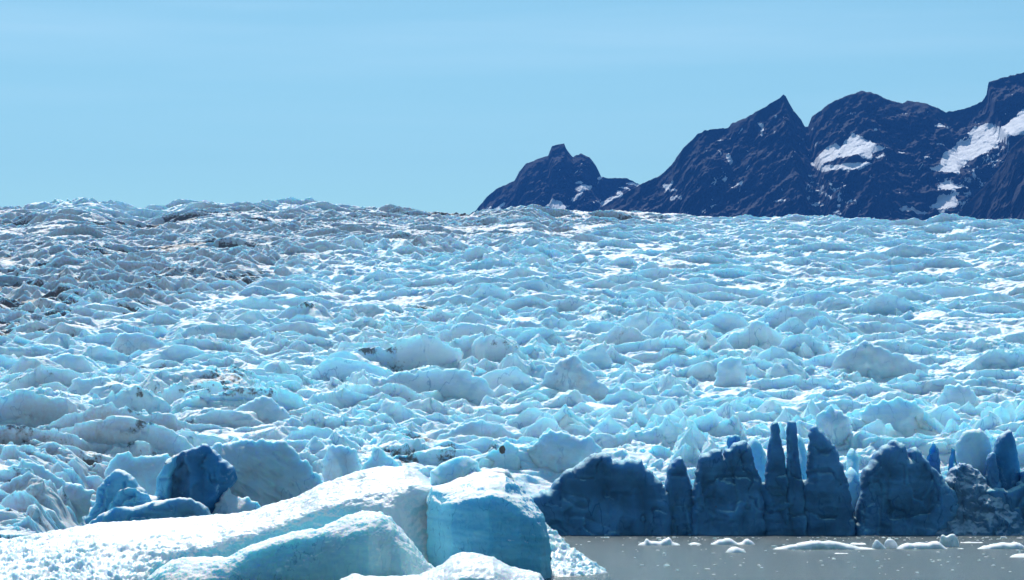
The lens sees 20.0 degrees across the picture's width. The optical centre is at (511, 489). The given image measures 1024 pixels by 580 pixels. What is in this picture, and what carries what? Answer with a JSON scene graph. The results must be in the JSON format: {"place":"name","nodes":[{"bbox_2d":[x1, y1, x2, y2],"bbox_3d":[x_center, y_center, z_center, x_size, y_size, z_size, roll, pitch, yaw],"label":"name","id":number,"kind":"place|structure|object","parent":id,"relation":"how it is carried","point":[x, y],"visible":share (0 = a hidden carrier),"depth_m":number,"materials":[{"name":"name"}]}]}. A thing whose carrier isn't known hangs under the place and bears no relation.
{"place":"outdoors","nodes":[
{"label":"outdoors","id":0,"kind":"place"},
{"bbox_2d":[0,196,1023,538],"bbox_3d":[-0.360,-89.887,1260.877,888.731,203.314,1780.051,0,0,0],"label":"glacier","id":1,"kind":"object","parent":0,"point":[650,320],"visible":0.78,"depth_m":831.80,"materials":[{"name":"ice"}]},
{"bbox_2d":[8,459,95,524],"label":"serac","id":2,"kind":"object","parent":1,"relation":"on","point":[79,496],"visible":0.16,"depth_m":479.35,"materials":[{"name":"ice"}]},
{"bbox_2d":[49,353,93,372],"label":"serac","id":3,"kind":"object","parent":1,"relation":"on","point":[79,363],"visible":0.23,"depth_m":689.18,"materials":[{"name":"blue ice"}]},
{"bbox_2d":[66,376,118,395],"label":"serac","id":4,"kind":"object","parent":1,"relation":"on","point":[79,386],"visible":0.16,"depth_m":639.26,"materials":[{"name":"ice"}]},
{"bbox_2d":[84,469,161,523],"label":"serac","id":5,"kind":"object","parent":1,"relation":"on","point":[114,482],"visible":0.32,"depth_m":494.78,"materials":[{"name":"blue ice"}]},
{"bbox_2d":[107,487,151,510],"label":"serac","id":6,"kind":"object","parent":1,"relation":"on","point":[129,497],"visible":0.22,"depth_m":491.74,"materials":[{"name":"blue ice"}]},
{"bbox_2d":[104,450,170,495],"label":"serac","id":7,"kind":"object","parent":1,"relation":"on","point":[144,471],"visible":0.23,"depth_m":510.69,"materials":[{"name":"blue ice"}]},
{"bbox_2d":[111,332,165,355],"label":"serac","id":8,"kind":"object","parent":1,"relation":"on","point":[127,344],"visible":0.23,"depth_m":769.01,"materials":[{"name":"ice"}]},
{"bbox_2d":[89,497,211,523],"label":"serac","id":9,"kind":"object","parent":1,"relation":"on","point":[183,507],"visible":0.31,"depth_m":487.01,"materials":[{"name":"blue ice"}]},
{"bbox_2d":[155,455,177,499],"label":"serac","id":10,"kind":"object","parent":1,"relation":"on","point":[164,482],"visible":0.42,"depth_m":496.80,"materials":[{"name":"blue ice"}]},
{"bbox_2d":[164,444,237,513],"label":"serac","id":11,"kind":"object","parent":1,"relation":"on","point":[205,475],"visible":0.62,"depth_m":498.18,"materials":[{"name":"blue ice"}]},
{"bbox_2d":[212,488,260,514],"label":"serac","id":12,"kind":"object","parent":1,"relation":"on","point":[229,502],"visible":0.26,"depth_m":496.01,"materials":[{"name":"ice"}]},
{"bbox_2d":[234,395,290,422],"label":"serac","id":13,"kind":"object","parent":1,"relation":"on","point":[263,407],"visible":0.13,"depth_m":596.64,"materials":[{"name":"ice"}]},
{"bbox_2d":[211,438,323,506],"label":"serac","id":14,"kind":"object","parent":1,"relation":"on","point":[269,472],"visible":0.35,"depth_m":507.14,"materials":[{"name":"ice"}]},
{"bbox_2d":[263,360,280,373],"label":"serac","id":15,"kind":"object","parent":1,"relation":"on","point":[272,367],"visible":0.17,"depth_m":678.93,"materials":[{"name":"blue ice"}]},
{"bbox_2d":[322,444,361,481],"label":"serac","id":16,"kind":"object","parent":1,"relation":"on","point":[338,461],"visible":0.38,"depth_m":533.01,"materials":[{"name":"blue ice"}]},
{"bbox_2d":[361,446,399,469],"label":"serac","id":17,"kind":"object","parent":1,"relation":"on","point":[379,457],"visible":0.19,"depth_m":531.62,"materials":[{"name":"blue ice"}]},
{"bbox_2d":[367,368,504,404],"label":"serac","id":18,"kind":"object","parent":1,"relation":"on","point":[457,383],"visible":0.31,"depth_m":647.35,"materials":[{"name":"ice"}]},
{"bbox_2d":[451,310,486,328],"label":"serac","id":19,"kind":"object","parent":1,"relation":"on","point":[471,316],"visible":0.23,"depth_m":799.45,"materials":[{"name":"ice"}]},
{"bbox_2d":[437,419,522,439],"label":"serac","id":20,"kind":"object","parent":1,"relation":"on","point":[481,428],"visible":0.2,"depth_m":574.48,"materials":[{"name":"ice"}]},
{"bbox_2d":[499,446,504,453],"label":"rock","id":21,"kind":"object","parent":1,"relation":"on","point":[502,449],"visible":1,"depth_m":540.07,"materials":[{"name":"stone"}]},
{"bbox_2d":[485,440,521,469],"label":"serac","id":22,"kind":"object","parent":1,"relation":"on","point":[509,458],"visible":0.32,"depth_m":544.34,"materials":[{"name":"ice"}]},
{"bbox_2d":[511,319,542,328],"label":"serac","id":23,"kind":"object","parent":1,"relation":"on","point":[518,323],"visible":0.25,"depth_m":789.44,"materials":[{"name":"white ice"}]},
{"bbox_2d":[527,429,601,472],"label":"serac","id":24,"kind":"object","parent":1,"relation":"on","point":[558,452],"visible":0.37,"depth_m":546.49,"materials":[{"name":"ice"}]},
{"bbox_2d":[538,355,608,398],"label":"serac","id":25,"kind":"object","parent":1,"relation":"on","point":[569,373],"visible":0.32,"depth_m":653.48,"materials":[{"name":"ice"}]},
{"bbox_2d":[530,452,671,535],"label":"ice cliff","id":26,"kind":"structure","parent":1,"relation":"on","point":[634,500],"depth_m":503.15,"materials":[{"name":"blue ice"}]},
{"bbox_2d":[665,456,693,533],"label":"ice pillar","id":27,"kind":"structure","parent":1,"relation":"on","point":[678,483],"depth_m":505.10,"materials":[{"name":"blue ice"}]},
{"bbox_2d":[691,440,765,534],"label":"ice cliff","id":28,"kind":"structure","parent":1,"relation":"on","point":[726,497],"depth_m":502.99,"materials":[{"name":"blue ice"}]},
{"bbox_2d":[727,435,739,448],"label":"ice boulder","id":29,"kind":"object","parent":28,"relation":"on","point":[732,439],"visible":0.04,"depth_m":512.78,"materials":[{"name":"blue ice"}]},
{"bbox_2d":[714,356,746,387],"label":"serac","id":30,"kind":"object","parent":1,"relation":"on","point":[731,370],"visible":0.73,"depth_m":689.00,"materials":[{"name":"blue ice"}]},
{"bbox_2d":[748,437,766,481],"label":"ice fin","id":31,"kind":"object","parent":1,"relation":"on","point":[759,454],"visible":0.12,"depth_m":518.97,"materials":[{"name":"blue ice"}]},
{"bbox_2d":[764,421,789,525],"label":"ice pillar","id":32,"kind":"structure","parent":1,"relation":"on","point":[775,466],"depth_m":506.02,"materials":[{"name":"blue ice"}]},
{"bbox_2d":[786,421,806,534],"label":"ice pillar","id":33,"kind":"structure","parent":1,"relation":"on","point":[795,496],"depth_m":505.48,"materials":[{"name":"blue ice"}]},
{"bbox_2d":[797,434,806,479],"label":"ice fin","id":34,"kind":"object","parent":1,"relation":"on","point":[802,453],"visible":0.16,"depth_m":518.71,"materials":[{"name":"blue ice"}]},
{"bbox_2d":[603,474,1023,534],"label":"ice cliff","id":35,"kind":"structure","parent":1,"relation":"on","point":[1013,497],"depth_m":505.01,"materials":[{"name":"blue ice"}]},
{"bbox_2d":[804,424,855,534],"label":"ice cliff","id":36,"kind":"structure","parent":1,"relation":"on","point":[829,509],"depth_m":502.88,"materials":[{"name":"blue ice"}]},
{"bbox_2d":[808,405,851,445],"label":"serac","id":37,"kind":"object","parent":1,"relation":"on","point":[833,424],"visible":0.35,"depth_m":554.68,"materials":[{"name":"ice"}]},
{"bbox_2d":[845,467,860,516],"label":"ice fin","id":38,"kind":"object","parent":1,"relation":"on","point":[851,474],"visible":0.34,"depth_m":512.47,"materials":[{"name":"blue ice"}]},
{"bbox_2d":[846,448,859,479],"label":"ice spire","id":39,"kind":"structure","parent":1,"relation":"on","point":[852,459],"depth_m":524.48,"materials":[{"name":"blue ice"}]},
{"bbox_2d":[830,340,929,378],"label":"serac","id":40,"kind":"object","parent":1,"relation":"on","point":[863,357],"visible":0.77,"depth_m":708.58,"materials":[{"name":"ice"}]},
{"bbox_2d":[859,396,926,437],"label":"serac","id":41,"kind":"object","parent":1,"relation":"on","point":[898,413],"visible":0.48,"depth_m":576.90,"materials":[{"name":"ice"}]},
{"bbox_2d":[855,440,958,534],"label":"ice cliff","id":42,"kind":"structure","parent":1,"relation":"on","point":[913,491],"depth_m":503.13,"materials":[{"name":"blue ice"}]},
{"bbox_2d":[927,442,941,474],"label":"ice spire","id":43,"kind":"structure","parent":1,"relation":"on","point":[933,458],"depth_m":514.83,"materials":[{"name":"blue ice"}]},
{"bbox_2d":[948,448,956,470],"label":"ice spire","id":44,"kind":"structure","parent":1,"relation":"on","point":[952,461],"depth_m":516.01,"materials":[{"name":"blue ice"}]},
{"bbox_2d":[937,383,978,406],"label":"serac","id":45,"kind":"object","parent":1,"relation":"on","point":[959,394],"visible":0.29,"depth_m":619.22,"materials":[{"name":"ice"}]},
{"bbox_2d":[955,428,991,476],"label":"ice dome","id":46,"kind":"structure","parent":1,"relation":"on","point":[973,448],"depth_m":517.12,"materials":[{"name":"blue ice"}]},
{"bbox_2d":[936,462,1023,535],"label":"ice cliff","id":47,"kind":"structure","parent":1,"relation":"on","point":[979,512],"depth_m":503.30,"materials":[{"name":"blue ice"}]},
{"bbox_2d":[985,452,1001,488],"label":"ice pillar","id":48,"kind":"structure","parent":1,"relation":"on","point":[992,475],"depth_m":509.10,"materials":[{"name":"blue ice"}]},
{"bbox_2d":[993,430,1020,489],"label":"ice pillar","id":49,"kind":"structure","parent":1,"relation":"on","point":[1005,451],"depth_m":512.14,"materials":[{"name":"blue ice"}]},
{"bbox_2d":[1016,470,1023,524],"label":"ice cliff","id":50,"kind":"structure","parent":1,"relation":"on","point":[1021,478],"depth_m":508.82,"materials":[{"name":"blue ice"}]},
{"bbox_2d":[0,0,1023,214],"label":"sky","id":51,"kind":"structure","parent":0,"point":[424,105],"materials":[{"name":"blue"}]},
{"bbox_2d":[469,143,639,214],"bbox_3d":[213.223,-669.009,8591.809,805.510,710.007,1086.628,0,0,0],"label":"mountain","id":52,"kind":"structure","parent":0,"point":[559,176],"depth_m":8528.60,"materials":[{"name":"blue stone"}]},
{"bbox_2d":[544,535,1023,579],"bbox_3d":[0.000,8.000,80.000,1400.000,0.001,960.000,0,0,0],"label":"lake","id":53,"kind":"structure","parent":0,"point":[617,563],"depth_m":330.47,"materials":[{"name":"liquid"}]},
{"bbox_2d":[0,456,607,579],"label":"iceberg","id":54,"kind":"object","parent":53,"relation":"on","point":[390,521],"visible":0.97,"depth_m":258.31,"materials":[{"name":"white ice"}]},
{"bbox_2d":[340,552,543,579],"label":"iceberg","id":55,"kind":"object","parent":53,"relation":"on","point":[467,566],"visible":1,"depth_m":240.19,"materials":[{"name":"white ice"}]},
{"bbox_2d":[638,537,679,544],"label":"ice floe","id":56,"kind":"object","parent":53,"relation":"on","point":[667,541],"visible":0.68,"depth_m":413.75,"materials":[{"name":"white ice"}]},
{"bbox_2d":[712,538,753,544],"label":"ice floe","id":57,"kind":"object","parent":53,"relation":"on","point":[727,541],"visible":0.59,"depth_m":419.76,"materials":[{"name":"white ice"}]},
{"bbox_2d":[726,547,745,552],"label":"ice floe","id":58,"kind":"object","parent":53,"relation":"on","point":[734,550],"visible":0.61,"depth_m":366.45,"materials":[{"name":"white ice"}]},
{"bbox_2d":[775,540,872,548],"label":"ice floe","id":59,"kind":"object","parent":53,"relation":"on","point":[827,544],"visible":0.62,"depth_m":385.85,"materials":[{"name":"white ice"}]},
{"bbox_2d":[872,540,885,548],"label":"ice floe","id":60,"kind":"object","parent":53,"relation":"on","point":[877,544],"visible":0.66,"depth_m":389.42,"materials":[{"name":"white ice"}]},
{"bbox_2d":[884,539,897,547],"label":"ice floe","id":61,"kind":"object","parent":53,"relation":"on","point":[890,543],"visible":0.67,"depth_m":392.01,"materials":[{"name":"white ice"}]},
{"bbox_2d":[897,541,946,548],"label":"ice floe","id":62,"kind":"object","parent":53,"relation":"on","point":[931,545],"visible":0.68,"depth_m":388.50,"materials":[{"name":"white ice"}]},
{"bbox_2d":[939,534,959,546],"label":"ice floe","id":63,"kind":"object","parent":53,"relation":"on","point":[950,540],"visible":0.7,"depth_m":402.72,"materials":[{"name":"white ice"}]},
{"bbox_2d":[958,542,1023,548],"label":"ice floe","id":64,"kind":"object","parent":53,"relation":"on","point":[1004,545],"visible":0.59,"depth_m":388.54,"materials":[{"name":"white ice"}]},
{"bbox_2d":[1010,554,1023,556],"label":"ice floe","id":65,"kind":"object","parent":53,"relation":"on","point":[1018,555],"visible":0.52,"depth_m":341.07,"materials":[{"name":"white ice"}]},
{"bbox_2d":[596,72,1023,220],"bbox_3d":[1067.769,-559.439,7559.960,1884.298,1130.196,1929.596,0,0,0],"label":"mountain","id":66,"kind":"structure","parent":0,"point":[863,154],"depth_m":7398.77,"materials":[{"name":"blue stone"}]},
{"bbox_2d":[958,137,1023,219],"bbox_3d":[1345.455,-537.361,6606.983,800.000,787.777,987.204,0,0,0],"label":"mountain","id":67,"kind":"structure","parent":0,"point":[1000,195],"depth_m":6551.91,"materials":[{"name":"blue stone"}]}
]}

